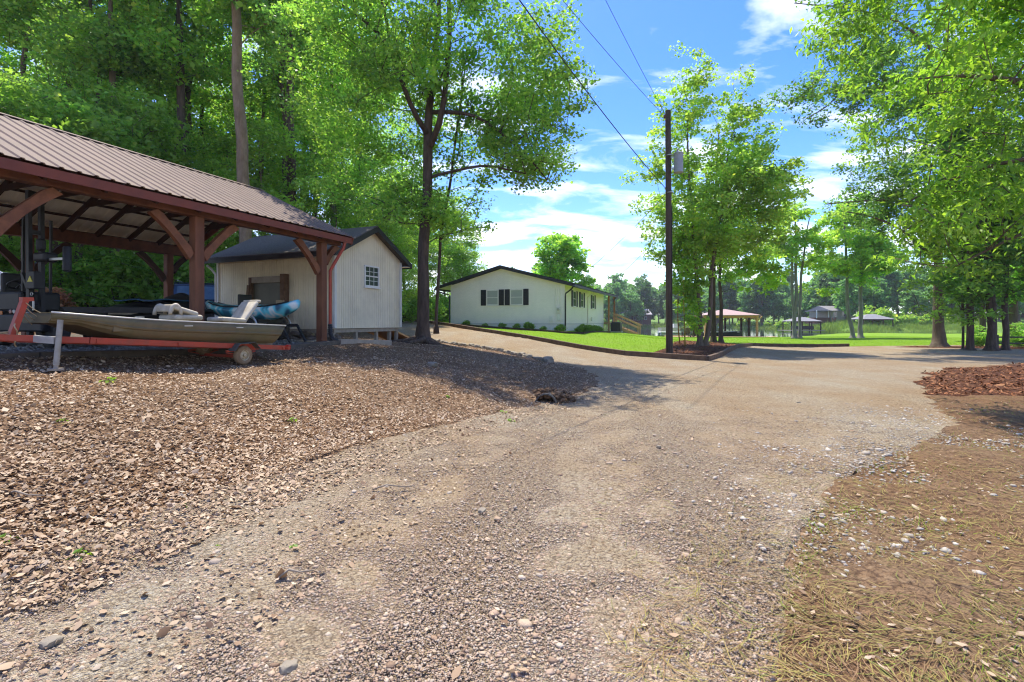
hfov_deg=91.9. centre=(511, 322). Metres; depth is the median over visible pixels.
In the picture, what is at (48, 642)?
loose stone
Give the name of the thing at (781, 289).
shore tree
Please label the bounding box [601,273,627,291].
shore tree
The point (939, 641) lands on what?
verge leaves
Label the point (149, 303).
covered cart
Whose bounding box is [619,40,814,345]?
sweetgum tree
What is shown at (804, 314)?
shore tree
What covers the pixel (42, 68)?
woodland tree
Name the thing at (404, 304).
woodland shrub
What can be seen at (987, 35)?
hickory tree
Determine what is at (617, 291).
shore tree
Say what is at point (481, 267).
woodland tree
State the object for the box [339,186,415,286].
woodland tree
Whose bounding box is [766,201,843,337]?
lawn tree
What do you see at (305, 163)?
woodland tree
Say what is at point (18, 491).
stick
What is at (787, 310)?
shore tree
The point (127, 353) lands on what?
railroad tie
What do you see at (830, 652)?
pine straw
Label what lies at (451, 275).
woodland tree
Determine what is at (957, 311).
roadside tree
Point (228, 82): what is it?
woodland tree
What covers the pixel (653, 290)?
shore tree
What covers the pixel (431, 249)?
woodland tree
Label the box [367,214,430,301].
woodland tree
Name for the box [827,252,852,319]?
shore tree
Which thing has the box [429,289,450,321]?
woodland shrub
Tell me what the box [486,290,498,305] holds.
window
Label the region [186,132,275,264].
woodland tree
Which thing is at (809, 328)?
boathouse
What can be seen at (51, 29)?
woodland tree
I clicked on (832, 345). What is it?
edging timber
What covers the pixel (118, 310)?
utility trailer
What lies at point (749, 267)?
island tree
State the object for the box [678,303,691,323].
shore tree
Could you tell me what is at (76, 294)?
woodland shrub
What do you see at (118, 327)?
jon boat
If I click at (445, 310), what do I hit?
woodland shrub
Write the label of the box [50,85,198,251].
woodland tree
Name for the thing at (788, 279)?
shore tree
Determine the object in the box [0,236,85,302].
woodland shrub
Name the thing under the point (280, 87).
woodland tree
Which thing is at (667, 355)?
edging timber
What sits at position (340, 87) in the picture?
woodland tree
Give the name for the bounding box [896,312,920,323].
shore bush
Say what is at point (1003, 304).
roadside tree
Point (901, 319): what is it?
shore bush
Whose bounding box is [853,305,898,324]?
shore bush
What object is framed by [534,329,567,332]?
bed edging
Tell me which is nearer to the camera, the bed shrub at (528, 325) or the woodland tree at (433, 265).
the bed shrub at (528, 325)
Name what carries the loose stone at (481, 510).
on the driveway
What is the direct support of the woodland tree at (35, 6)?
on the ground at (380, 386)
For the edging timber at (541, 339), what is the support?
on the lawn at (595, 338)
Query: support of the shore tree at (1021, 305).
on the bank at (999, 326)
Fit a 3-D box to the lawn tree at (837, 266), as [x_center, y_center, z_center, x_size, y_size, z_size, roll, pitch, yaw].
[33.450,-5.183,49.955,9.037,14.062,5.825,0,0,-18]
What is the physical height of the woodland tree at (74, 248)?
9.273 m
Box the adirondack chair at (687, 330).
[682,328,690,336]
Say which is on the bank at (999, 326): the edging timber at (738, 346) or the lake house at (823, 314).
the lake house at (823, 314)
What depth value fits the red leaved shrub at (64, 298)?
16.54 m
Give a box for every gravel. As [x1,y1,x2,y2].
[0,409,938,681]
[601,398,1023,627]
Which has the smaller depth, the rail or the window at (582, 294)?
the rail
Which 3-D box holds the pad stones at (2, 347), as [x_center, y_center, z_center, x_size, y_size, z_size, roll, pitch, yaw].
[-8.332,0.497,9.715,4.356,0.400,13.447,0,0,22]
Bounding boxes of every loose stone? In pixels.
[38,635,63,648]
[279,659,297,674]
[427,362,437,366]
[478,507,485,513]
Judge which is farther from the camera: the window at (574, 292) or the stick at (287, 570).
the window at (574, 292)
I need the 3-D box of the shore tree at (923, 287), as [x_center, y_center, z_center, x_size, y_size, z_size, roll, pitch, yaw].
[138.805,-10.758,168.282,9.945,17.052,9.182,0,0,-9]
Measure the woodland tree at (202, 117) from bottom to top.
16.632 m
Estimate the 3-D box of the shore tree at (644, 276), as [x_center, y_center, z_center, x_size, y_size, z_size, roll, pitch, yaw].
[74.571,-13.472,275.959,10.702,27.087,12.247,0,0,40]
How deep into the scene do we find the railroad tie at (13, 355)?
7.11 m
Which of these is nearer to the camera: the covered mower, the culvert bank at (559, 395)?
the culvert bank at (559, 395)
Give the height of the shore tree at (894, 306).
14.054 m
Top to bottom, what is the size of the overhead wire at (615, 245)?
3.004 m
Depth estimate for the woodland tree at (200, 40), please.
24.59 m
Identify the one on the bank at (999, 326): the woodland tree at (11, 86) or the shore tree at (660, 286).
the shore tree at (660, 286)
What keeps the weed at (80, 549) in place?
on the driveway
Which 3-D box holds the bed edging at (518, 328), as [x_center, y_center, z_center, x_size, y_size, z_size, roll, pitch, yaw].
[0.438,0.461,32.963,2.300,0.278,0.100,0,0,27]
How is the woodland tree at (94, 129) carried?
on the ground at (380, 386)
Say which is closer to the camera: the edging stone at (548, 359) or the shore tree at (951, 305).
the edging stone at (548, 359)
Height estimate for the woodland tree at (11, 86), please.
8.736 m
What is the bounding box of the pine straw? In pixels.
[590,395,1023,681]
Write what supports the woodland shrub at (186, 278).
on the ground at (380, 386)
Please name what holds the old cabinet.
attached to the storage shed
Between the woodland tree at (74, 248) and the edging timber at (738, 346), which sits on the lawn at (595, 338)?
the edging timber at (738, 346)
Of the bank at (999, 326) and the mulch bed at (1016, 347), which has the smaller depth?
the mulch bed at (1016, 347)
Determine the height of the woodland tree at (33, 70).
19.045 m
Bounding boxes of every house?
[434,265,617,330]
[618,309,651,324]
[805,306,855,324]
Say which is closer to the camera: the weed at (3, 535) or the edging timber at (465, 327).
the weed at (3, 535)
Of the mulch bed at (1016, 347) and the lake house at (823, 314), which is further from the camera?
the lake house at (823, 314)
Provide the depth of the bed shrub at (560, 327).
32.18 m
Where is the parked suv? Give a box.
[174,280,214,316]
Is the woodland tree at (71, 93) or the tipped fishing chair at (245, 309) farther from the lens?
the woodland tree at (71, 93)
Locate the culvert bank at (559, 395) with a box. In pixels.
[525,387,577,403]
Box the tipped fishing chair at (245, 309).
[207,300,260,322]
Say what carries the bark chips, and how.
on the mulch bed at (691, 349)
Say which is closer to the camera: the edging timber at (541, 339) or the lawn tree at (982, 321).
the edging timber at (541, 339)
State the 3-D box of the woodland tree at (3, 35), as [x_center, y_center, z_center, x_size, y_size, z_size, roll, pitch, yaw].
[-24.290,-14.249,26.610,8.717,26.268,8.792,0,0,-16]
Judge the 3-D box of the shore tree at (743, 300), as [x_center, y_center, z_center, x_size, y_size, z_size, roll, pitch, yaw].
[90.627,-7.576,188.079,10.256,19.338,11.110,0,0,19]
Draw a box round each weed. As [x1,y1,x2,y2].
[0,533,20,543]
[68,547,92,560]
[98,377,114,383]
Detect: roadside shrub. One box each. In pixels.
[961,324,986,346]
[1001,321,1023,346]
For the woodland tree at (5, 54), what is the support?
on the ground at (380, 386)
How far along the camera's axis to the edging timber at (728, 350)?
22.93 m
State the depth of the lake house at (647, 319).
218.44 m
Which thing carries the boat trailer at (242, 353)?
on the ground at (380, 386)
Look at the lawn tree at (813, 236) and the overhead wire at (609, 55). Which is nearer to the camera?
the overhead wire at (609, 55)
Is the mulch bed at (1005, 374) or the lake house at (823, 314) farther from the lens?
the lake house at (823, 314)
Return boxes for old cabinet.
[246,274,288,320]
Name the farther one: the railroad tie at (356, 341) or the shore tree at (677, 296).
the shore tree at (677, 296)
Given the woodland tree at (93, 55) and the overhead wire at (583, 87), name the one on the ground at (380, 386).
the woodland tree at (93, 55)
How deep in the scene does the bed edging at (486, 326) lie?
33.96 m
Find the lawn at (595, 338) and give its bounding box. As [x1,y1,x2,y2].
[448,322,1019,351]
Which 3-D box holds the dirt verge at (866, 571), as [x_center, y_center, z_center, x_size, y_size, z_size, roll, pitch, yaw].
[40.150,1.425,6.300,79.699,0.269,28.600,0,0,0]
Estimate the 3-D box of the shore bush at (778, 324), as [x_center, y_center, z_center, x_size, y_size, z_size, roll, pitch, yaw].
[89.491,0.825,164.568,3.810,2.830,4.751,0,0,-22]
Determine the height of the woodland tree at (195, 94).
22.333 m
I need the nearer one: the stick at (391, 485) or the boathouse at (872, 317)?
the stick at (391, 485)
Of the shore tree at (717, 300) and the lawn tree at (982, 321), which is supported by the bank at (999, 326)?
the shore tree at (717, 300)
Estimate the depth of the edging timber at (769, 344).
31.02 m
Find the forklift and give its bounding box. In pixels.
[0,190,106,346]
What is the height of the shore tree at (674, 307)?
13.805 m
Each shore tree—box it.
[576,274,601,290]
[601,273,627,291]
[604,282,624,321]
[617,291,644,322]
[625,276,643,292]
[632,279,651,324]
[640,273,653,287]
[645,293,658,319]
[650,286,658,315]
[652,287,663,323]
[655,285,674,322]
[657,283,677,298]
[662,280,685,323]
[663,296,678,319]
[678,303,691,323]
[701,281,730,323]
[701,292,708,312]
[722,276,740,324]
[728,276,748,320]
[736,278,760,325]
[747,270,775,325]
[759,292,788,321]
[775,278,790,320]
[780,265,797,321]
[781,297,791,319]
[790,290,813,323]
[794,287,807,323]
[801,279,829,313]
[808,254,835,302]
[816,274,831,305]
[822,255,842,305]
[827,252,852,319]
[833,279,874,321]
[867,278,891,310]
[882,271,907,306]
[886,286,899,312]
[891,268,924,314]
[898,264,922,312]
[899,289,930,315]
[909,267,928,297]
[921,285,953,313]
[945,297,956,318]
[996,297,1000,320]
[998,290,1023,314]
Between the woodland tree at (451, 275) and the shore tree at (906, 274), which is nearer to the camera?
the woodland tree at (451, 275)
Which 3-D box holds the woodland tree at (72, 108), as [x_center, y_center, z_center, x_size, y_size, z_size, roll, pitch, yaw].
[-16.724,-4.860,19.754,4.795,9.363,5.304,0,0,0]
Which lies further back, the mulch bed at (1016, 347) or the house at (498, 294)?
the house at (498, 294)
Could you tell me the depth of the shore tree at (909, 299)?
135.70 m
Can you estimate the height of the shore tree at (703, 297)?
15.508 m
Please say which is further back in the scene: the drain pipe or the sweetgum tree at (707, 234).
the sweetgum tree at (707, 234)
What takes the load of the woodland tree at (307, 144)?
on the ground at (380, 386)
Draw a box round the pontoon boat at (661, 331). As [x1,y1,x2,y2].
[657,324,680,335]
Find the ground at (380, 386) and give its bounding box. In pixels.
[0,312,1019,570]
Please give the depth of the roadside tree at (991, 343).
25.60 m
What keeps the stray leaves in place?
on the driveway
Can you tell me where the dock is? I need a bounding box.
[673,336,770,336]
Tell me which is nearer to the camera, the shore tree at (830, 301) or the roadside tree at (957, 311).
the roadside tree at (957, 311)
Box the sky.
[0,0,1023,312]
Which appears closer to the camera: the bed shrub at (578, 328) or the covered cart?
the covered cart
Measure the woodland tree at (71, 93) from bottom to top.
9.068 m
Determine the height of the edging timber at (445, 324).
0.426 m
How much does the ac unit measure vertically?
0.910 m
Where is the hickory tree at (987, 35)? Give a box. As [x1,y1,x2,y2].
[789,0,1023,285]
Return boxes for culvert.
[535,391,556,404]
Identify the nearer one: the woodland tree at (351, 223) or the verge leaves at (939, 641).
the verge leaves at (939, 641)
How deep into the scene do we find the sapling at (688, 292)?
25.64 m
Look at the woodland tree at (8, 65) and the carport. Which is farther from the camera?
the woodland tree at (8, 65)
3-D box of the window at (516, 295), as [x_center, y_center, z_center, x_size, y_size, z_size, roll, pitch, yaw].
[0.313,-1.718,34.275,0.965,1.125,0.392,0,0,3]
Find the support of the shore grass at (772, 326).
on the bank at (999, 326)
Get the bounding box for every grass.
[604,322,829,331]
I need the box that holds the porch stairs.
[613,313,641,334]
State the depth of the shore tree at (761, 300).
183.23 m
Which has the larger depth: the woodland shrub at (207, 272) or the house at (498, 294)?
the house at (498, 294)
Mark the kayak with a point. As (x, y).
(274, 311)
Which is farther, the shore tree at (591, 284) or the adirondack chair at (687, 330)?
the shore tree at (591, 284)
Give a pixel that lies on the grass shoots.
(927, 530)
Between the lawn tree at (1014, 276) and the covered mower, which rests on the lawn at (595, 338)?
the lawn tree at (1014, 276)
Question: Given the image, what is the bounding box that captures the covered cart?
[108,298,188,318]
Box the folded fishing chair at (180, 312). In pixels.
[152,303,202,320]
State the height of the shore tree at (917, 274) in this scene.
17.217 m
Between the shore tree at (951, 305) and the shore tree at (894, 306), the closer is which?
the shore tree at (951, 305)
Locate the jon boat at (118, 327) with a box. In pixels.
[22,311,285,342]
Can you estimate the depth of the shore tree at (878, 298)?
121.86 m
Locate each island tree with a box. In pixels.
[678,134,803,341]
[704,225,790,342]
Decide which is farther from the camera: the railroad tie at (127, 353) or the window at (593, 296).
the window at (593, 296)
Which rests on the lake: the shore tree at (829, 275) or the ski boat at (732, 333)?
the ski boat at (732, 333)
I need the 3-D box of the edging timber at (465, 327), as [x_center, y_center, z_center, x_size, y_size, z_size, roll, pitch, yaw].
[-3.053,0.344,32.625,0.160,0.470,2.861,0,0,-38]
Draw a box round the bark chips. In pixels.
[659,340,1023,395]
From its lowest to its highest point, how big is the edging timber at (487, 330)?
0.390 m
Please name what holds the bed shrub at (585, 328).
on the lawn at (595, 338)
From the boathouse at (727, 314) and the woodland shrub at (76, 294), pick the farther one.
the boathouse at (727, 314)
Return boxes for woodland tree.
[0,0,34,51]
[0,0,106,104]
[0,0,120,118]
[0,0,216,159]
[0,13,132,107]
[0,18,32,71]
[0,59,19,75]
[0,66,64,278]
[0,73,93,262]
[0,74,122,263]
[7,5,121,110]
[11,95,155,290]
[17,86,168,312]
[28,61,156,126]
[30,0,174,258]
[49,1,230,157]
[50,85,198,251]
[101,3,232,172]
[104,0,246,152]
[106,0,231,150]
[129,38,281,246]
[180,0,309,242]
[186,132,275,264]
[191,19,329,234]
[196,19,279,232]
[196,111,328,263]
[205,1,357,198]
[247,35,354,212]
[250,53,381,228]
[254,0,337,206]
[258,0,400,225]
[293,172,381,228]
[294,1,409,217]
[318,119,397,217]
[337,145,418,252]
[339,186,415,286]
[366,181,452,307]
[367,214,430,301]
[369,113,436,287]
[400,190,461,285]
[413,189,484,296]
[431,206,489,291]
[445,239,488,293]
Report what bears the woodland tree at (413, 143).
on the ground at (380, 386)
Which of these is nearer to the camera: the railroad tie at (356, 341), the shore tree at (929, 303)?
the railroad tie at (356, 341)
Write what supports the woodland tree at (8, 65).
on the ground at (380, 386)
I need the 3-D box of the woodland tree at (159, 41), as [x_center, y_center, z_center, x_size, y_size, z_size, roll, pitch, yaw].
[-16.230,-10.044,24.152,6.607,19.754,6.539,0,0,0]
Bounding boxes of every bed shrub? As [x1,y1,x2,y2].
[523,321,535,328]
[554,324,565,330]
[574,326,582,331]
[579,323,590,331]
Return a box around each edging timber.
[433,321,452,326]
[453,324,477,330]
[477,328,498,333]
[497,331,518,336]
[519,334,544,341]
[545,338,581,348]
[581,345,625,354]
[624,351,706,360]
[707,352,722,360]
[720,346,734,355]
[733,344,741,348]
[753,343,784,346]
[785,344,816,346]
[817,344,848,346]
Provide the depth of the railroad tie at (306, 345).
12.09 m
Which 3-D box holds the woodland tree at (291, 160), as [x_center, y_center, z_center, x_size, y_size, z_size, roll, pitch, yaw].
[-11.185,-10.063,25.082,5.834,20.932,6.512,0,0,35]
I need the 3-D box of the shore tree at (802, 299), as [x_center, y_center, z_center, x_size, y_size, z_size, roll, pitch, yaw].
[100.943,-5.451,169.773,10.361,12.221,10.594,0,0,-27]
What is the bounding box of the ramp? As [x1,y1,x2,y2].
[368,331,408,339]
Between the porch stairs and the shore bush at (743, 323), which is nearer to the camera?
the porch stairs
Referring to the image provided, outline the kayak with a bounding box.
[205,294,299,319]
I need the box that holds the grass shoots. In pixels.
[780,403,1023,681]
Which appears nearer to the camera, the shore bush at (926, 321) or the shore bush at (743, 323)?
the shore bush at (926, 321)
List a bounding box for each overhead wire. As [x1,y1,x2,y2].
[519,0,667,190]
[563,0,665,117]
[574,195,664,280]
[595,230,663,289]
[606,1,664,113]
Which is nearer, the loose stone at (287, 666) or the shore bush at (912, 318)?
the loose stone at (287, 666)
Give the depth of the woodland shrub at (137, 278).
19.67 m
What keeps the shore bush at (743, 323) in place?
on the bank at (999, 326)
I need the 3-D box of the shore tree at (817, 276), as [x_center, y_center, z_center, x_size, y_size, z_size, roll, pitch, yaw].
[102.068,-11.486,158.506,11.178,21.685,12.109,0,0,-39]
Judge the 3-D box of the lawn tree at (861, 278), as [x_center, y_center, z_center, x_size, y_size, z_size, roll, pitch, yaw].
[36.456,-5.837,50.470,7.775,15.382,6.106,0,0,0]
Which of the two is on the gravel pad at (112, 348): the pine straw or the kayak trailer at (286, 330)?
the kayak trailer at (286, 330)
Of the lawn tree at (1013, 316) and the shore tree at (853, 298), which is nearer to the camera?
the lawn tree at (1013, 316)
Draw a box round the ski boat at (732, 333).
[703,324,741,335]
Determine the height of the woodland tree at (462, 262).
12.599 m
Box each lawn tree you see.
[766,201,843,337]
[798,203,889,337]
[827,191,911,337]
[917,206,1019,335]
[943,233,1023,335]
[980,143,1023,291]
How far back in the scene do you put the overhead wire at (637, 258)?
26.57 m
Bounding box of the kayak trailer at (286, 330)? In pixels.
[204,314,306,342]
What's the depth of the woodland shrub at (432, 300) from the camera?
39.77 m
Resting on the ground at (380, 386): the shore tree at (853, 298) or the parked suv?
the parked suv
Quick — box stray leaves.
[21,363,939,681]
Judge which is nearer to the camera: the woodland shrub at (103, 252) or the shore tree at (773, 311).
the woodland shrub at (103, 252)
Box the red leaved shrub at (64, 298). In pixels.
[34,286,78,312]
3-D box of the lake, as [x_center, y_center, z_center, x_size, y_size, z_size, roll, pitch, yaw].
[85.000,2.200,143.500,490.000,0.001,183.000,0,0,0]
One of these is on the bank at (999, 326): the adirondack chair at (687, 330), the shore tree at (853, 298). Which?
the shore tree at (853, 298)
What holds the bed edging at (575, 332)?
on the lawn at (595, 338)
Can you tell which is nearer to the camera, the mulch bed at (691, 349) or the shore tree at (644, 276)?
the mulch bed at (691, 349)
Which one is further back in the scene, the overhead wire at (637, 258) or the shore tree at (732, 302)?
the shore tree at (732, 302)
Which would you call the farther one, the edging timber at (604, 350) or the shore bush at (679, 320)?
the shore bush at (679, 320)
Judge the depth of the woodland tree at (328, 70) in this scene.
33.51 m
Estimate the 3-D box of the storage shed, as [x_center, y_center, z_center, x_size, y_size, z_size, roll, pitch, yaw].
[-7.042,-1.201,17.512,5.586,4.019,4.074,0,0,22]
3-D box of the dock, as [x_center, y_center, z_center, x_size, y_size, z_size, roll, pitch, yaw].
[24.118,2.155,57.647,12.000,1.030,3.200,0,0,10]
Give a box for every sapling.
[661,245,703,343]
[672,253,710,345]
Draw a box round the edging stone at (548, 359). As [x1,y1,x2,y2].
[541,356,553,362]
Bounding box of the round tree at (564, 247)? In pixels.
[531,231,595,288]
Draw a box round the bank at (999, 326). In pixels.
[429,313,1023,332]
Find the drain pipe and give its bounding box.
[328,324,338,340]
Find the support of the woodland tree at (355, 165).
on the ground at (380, 386)
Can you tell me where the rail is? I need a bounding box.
[997,335,1023,345]
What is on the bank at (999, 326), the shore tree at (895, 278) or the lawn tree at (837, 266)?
the shore tree at (895, 278)
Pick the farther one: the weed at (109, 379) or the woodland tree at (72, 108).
the woodland tree at (72, 108)
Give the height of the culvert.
0.503 m
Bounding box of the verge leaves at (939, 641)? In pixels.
[785,400,1023,681]
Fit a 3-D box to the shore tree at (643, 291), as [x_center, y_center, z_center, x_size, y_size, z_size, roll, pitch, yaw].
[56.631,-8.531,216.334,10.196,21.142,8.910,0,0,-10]
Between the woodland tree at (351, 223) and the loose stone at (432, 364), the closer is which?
the loose stone at (432, 364)
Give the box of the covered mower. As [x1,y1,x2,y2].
[163,293,209,319]
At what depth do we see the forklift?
8.63 m
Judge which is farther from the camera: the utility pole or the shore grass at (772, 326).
the shore grass at (772, 326)
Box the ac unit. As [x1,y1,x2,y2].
[610,322,622,331]
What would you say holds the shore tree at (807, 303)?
on the bank at (999, 326)
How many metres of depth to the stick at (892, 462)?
5.00 m
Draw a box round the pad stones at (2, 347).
[0,339,315,352]
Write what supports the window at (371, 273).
in the storage shed
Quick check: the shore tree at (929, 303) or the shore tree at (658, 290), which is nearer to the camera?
the shore tree at (929, 303)
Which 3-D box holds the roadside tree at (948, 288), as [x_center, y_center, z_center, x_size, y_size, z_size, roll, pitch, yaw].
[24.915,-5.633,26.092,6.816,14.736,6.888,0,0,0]
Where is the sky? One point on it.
(734, 33)
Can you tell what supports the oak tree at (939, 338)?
on the mulch bed at (1016, 347)
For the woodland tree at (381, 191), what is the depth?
36.08 m
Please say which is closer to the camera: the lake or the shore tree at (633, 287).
the lake
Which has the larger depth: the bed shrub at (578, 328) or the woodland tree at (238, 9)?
the bed shrub at (578, 328)
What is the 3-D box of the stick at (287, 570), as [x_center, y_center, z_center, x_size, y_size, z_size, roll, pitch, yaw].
[-1.271,1.467,2.911,0.192,0.053,0.026,0,0,-18]
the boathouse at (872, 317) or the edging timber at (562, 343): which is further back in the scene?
the boathouse at (872, 317)
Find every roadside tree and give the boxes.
[897,157,1023,349]
[908,81,1023,350]
[924,66,1023,350]
[940,110,1023,349]
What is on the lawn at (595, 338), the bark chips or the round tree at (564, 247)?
the round tree at (564, 247)
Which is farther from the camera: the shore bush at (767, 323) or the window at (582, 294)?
the shore bush at (767, 323)
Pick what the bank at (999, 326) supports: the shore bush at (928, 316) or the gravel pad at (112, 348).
the shore bush at (928, 316)
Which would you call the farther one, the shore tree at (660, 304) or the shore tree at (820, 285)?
the shore tree at (660, 304)
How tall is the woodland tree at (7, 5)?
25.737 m
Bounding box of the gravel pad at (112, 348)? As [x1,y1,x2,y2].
[0,334,312,352]
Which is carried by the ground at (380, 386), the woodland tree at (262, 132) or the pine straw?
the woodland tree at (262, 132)
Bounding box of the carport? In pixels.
[0,112,353,348]
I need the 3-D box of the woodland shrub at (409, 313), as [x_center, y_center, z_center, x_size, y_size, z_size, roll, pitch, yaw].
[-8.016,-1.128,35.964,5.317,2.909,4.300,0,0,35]
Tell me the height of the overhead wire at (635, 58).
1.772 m
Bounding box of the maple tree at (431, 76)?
[237,0,601,347]
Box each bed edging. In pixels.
[469,325,502,328]
[503,327,533,330]
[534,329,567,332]
[567,332,583,333]
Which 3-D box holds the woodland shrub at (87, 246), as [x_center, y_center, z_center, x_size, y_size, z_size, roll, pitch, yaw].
[-19.160,-2.040,20.838,5.358,3.517,4.636,0,0,-33]
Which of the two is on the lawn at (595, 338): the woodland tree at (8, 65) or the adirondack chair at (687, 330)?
the adirondack chair at (687, 330)
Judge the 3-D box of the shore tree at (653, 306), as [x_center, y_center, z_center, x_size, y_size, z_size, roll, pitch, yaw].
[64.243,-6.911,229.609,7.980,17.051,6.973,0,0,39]
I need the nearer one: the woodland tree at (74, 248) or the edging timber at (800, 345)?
the woodland tree at (74, 248)
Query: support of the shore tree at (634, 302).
on the bank at (999, 326)
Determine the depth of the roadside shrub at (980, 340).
29.24 m
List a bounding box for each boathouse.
[693,309,762,335]
[777,317,825,331]
[851,314,893,328]
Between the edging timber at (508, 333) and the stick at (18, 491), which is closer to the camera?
the stick at (18, 491)
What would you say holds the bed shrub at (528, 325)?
on the lawn at (595, 338)
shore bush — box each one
[673,317,683,325]
[736,320,751,325]
[763,320,774,325]
[774,321,788,327]
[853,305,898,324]
[894,313,906,324]
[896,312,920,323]
[918,310,950,323]
[919,316,932,324]
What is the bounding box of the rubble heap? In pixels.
[285,330,340,340]
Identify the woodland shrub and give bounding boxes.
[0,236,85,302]
[3,238,115,274]
[46,255,138,313]
[58,246,135,313]
[61,250,175,313]
[75,249,212,306]
[103,255,215,306]
[138,259,215,293]
[402,288,434,322]
[402,298,414,316]
[404,286,446,320]
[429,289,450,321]
[431,295,450,321]
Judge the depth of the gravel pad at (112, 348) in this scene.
9.22 m
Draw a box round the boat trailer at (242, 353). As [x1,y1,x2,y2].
[0,297,290,370]
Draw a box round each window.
[363,265,380,288]
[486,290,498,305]
[510,289,522,305]
[573,291,576,307]
[580,293,583,307]
[592,295,594,309]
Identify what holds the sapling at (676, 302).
on the mulch bed at (691, 349)
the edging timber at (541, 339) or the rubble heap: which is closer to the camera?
the rubble heap
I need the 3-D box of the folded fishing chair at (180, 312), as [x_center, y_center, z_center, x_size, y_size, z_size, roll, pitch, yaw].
[-5.789,-0.130,8.587,0.460,0.390,0.600,0,0,22]
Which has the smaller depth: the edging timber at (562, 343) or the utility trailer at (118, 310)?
the utility trailer at (118, 310)
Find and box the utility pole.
[663,109,683,352]
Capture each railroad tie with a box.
[0,352,38,359]
[39,349,253,357]
[254,340,339,351]
[339,339,391,344]
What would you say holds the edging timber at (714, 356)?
on the driveway
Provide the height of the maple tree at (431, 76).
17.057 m
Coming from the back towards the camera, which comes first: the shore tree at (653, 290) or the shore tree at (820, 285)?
the shore tree at (653, 290)
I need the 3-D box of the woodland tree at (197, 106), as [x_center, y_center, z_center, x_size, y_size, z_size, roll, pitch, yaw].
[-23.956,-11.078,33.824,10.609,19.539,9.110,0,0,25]
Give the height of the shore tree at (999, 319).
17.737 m
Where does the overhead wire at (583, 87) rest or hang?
attached to the utility pole
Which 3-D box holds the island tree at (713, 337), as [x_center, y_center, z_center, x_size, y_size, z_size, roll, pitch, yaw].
[16.420,-6.338,37.290,9.162,16.164,6.777,0,0,0]
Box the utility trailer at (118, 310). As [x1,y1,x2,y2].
[62,307,214,317]
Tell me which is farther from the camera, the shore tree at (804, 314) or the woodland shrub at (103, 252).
the shore tree at (804, 314)
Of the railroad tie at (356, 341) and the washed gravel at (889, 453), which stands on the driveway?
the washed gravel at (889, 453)
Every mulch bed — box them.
[656,340,730,355]
[903,346,1023,348]
[913,363,1023,395]
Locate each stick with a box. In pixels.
[8,490,44,495]
[278,568,313,576]
[372,484,414,489]
[880,461,905,465]
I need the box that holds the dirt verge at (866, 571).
[774,396,1023,681]
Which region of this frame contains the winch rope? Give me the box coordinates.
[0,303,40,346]
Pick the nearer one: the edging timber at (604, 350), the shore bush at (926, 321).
the edging timber at (604, 350)
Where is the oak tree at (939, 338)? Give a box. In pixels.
[756,0,1023,346]
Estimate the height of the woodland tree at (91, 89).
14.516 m
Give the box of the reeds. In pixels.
[822,315,978,332]
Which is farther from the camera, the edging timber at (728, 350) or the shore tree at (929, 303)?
the shore tree at (929, 303)
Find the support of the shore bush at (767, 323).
on the bank at (999, 326)
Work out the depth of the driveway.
3.82 m
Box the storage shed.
[204,226,411,339]
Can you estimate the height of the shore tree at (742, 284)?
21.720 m
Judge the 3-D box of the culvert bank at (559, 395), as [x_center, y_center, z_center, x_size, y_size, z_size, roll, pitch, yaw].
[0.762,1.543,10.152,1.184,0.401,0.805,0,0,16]
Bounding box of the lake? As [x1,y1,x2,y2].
[604,327,961,336]
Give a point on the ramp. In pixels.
(382, 334)
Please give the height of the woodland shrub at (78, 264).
2.637 m
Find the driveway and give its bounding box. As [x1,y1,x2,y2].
[0,321,1023,681]
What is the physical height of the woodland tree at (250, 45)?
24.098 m

